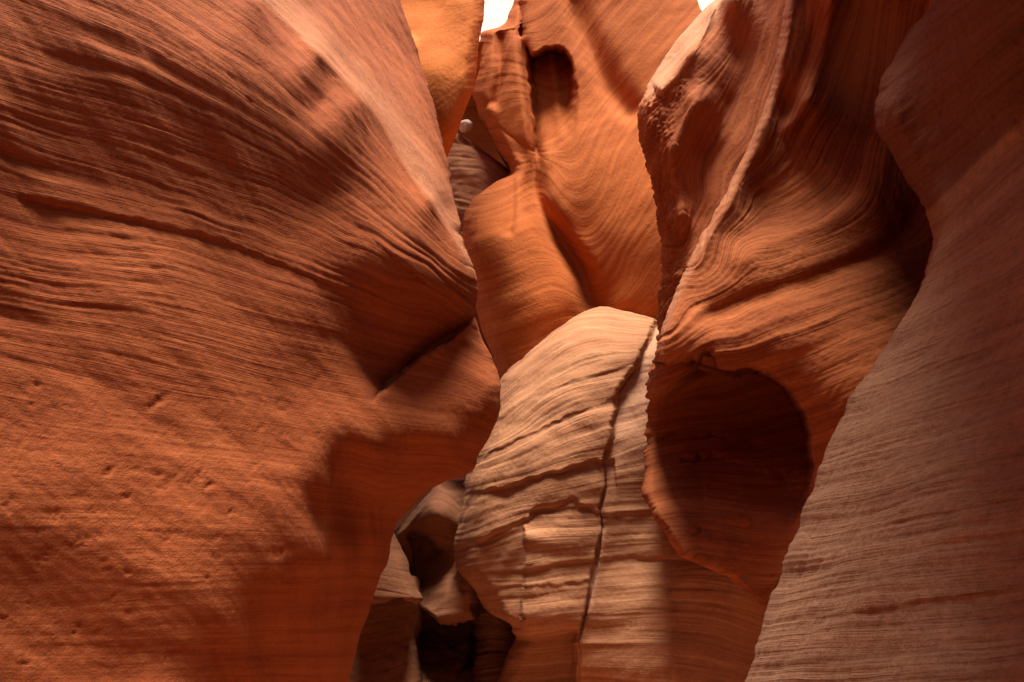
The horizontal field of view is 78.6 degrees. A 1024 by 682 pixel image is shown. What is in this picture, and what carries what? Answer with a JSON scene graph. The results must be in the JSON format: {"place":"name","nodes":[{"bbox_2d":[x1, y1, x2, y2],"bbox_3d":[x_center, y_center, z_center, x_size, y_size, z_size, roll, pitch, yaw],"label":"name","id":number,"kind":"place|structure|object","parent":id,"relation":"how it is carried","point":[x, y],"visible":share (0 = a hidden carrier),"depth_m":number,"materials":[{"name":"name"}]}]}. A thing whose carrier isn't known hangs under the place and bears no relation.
{"place":"outdoors","nodes":[
{"label":"outdoors","id":0,"kind":"place"},
{"bbox_2d":[422,660,472,681],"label":"canyon floor","id":1,"kind":"structure","parent":0,"point":[466,675],"depth_m":5.28,"materials":[{"name":"stone"}]},
{"bbox_2d":[0,0,500,681],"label":"canyon wall","id":2,"kind":"structure","parent":1,"relation":"on","point":[250,400],"depth_m":1.86,"materials":[{"name":"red stone"}]},
{"bbox_2d":[400,0,484,156],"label":"sandstone lobe","id":3,"kind":"object","parent":2,"relation":"attached to","point":[446,35],"visible":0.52,"depth_m":5.14,"materials":[{"name":"orange stone"}]},
{"bbox_2d":[349,585,424,681],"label":"sandstone fold","id":4,"kind":"object","parent":1,"relation":"on","point":[388,648],"visible":0.5,"depth_m":5.04,"materials":[{"name":"brown stone"}]},
{"bbox_2d":[371,533,422,603],"bbox_3d":[-1.098,1.853,5.604,0.585,0.729,2.053,2,-12,-11],"label":"sandstone tongue","id":5,"kind":"object","parent":4,"relation":"on","point":[397,579],"visible":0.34,"depth_m":4.66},
{"bbox_2d":[420,611,473,678],"bbox_3d":[-0.913,4.154,6.385,1.252,3.384,3.045,0,-12,0],"label":"sandstone ledge","id":6,"kind":"object","parent":1,"relation":"on","point":[446,651],"visible":0.35,"depth_m":5.71,"materials":[{"name":"brown stone"}]},
{"bbox_2d":[394,479,480,625],"bbox_3d":[-0.700,2.029,6.366,1.049,1.191,2.728,0,-12,0],"label":"sandstone fold","id":7,"kind":"object","parent":6,"relation":"on","point":[425,532],"visible":0.56,"depth_m":5.32,"materials":[{"name":"brown stone"}]},
{"bbox_2d":[394,42,506,530],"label":"canyon wall","id":8,"kind":"structure","parent":1,"relation":"on","point":[478,134],"depth_m":9.79,"materials":[{"name":"stone"}]},
{"bbox_2d":[447,131,509,358],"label":"sandstone dome","id":9,"kind":"structure","parent":8,"relation":"on","point":[475,170],"depth_m":7.56,"materials":[{"name":"brown stone"}]},
{"bbox_2d":[459,119,472,133],"bbox_3d":[-0.579,-2.691,7.850,0.174,0.174,0.166,0,-12,0],"label":"wedged stone","id":10,"kind":"object","parent":9,"relation":"on","point":[466,126],"visible":0.93,"depth_m":7.79,"materials":[{"name":"stone"}]},
{"bbox_2d":[471,603,514,681],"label":"layered ledge","id":11,"kind":"object","parent":1,"relation":"on","point":[494,637],"visible":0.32,"depth_m":5.26,"materials":[{"name":"stone"}]},
{"bbox_2d":[462,0,701,378],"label":"canyon wall","id":12,"kind":"structure","parent":1,"relation":"on","point":[559,227],"depth_m":6.56,"materials":[{"name":"orange stone"}]},
{"bbox_2d":[454,306,766,681],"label":"sandstone boulder","id":13,"kind":"object","parent":1,"relation":"on","point":[572,565],"visible":0.72,"depth_m":4.38,"materials":[{"name":"brown stone"}]},
{"bbox_2d":[641,0,934,607],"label":"canyon wall","id":14,"kind":"structure","parent":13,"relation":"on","point":[799,285],"depth_m":3.34,"materials":[{"name":"orange stone"}]},
{"bbox_2d":[637,0,788,374],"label":"rock flake","id":15,"kind":"object","parent":14,"relation":"on","point":[702,103],"visible":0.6,"depth_m":3.94,"materials":[{"name":"orange stone"}]},
{"bbox_2d":[745,0,1023,681],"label":"sandstone fin","id":16,"kind":"object","parent":1,"relation":"on","point":[903,561],"visible":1,"depth_m":1.66,"materials":[{"name":"brown stone"}]},
{"bbox_2d":[479,0,713,41],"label":"sky","id":17,"kind":"structure","parent":0,"point":[496,12],"depth_m":17.95,"materials":[{"name":"white"}]}
]}

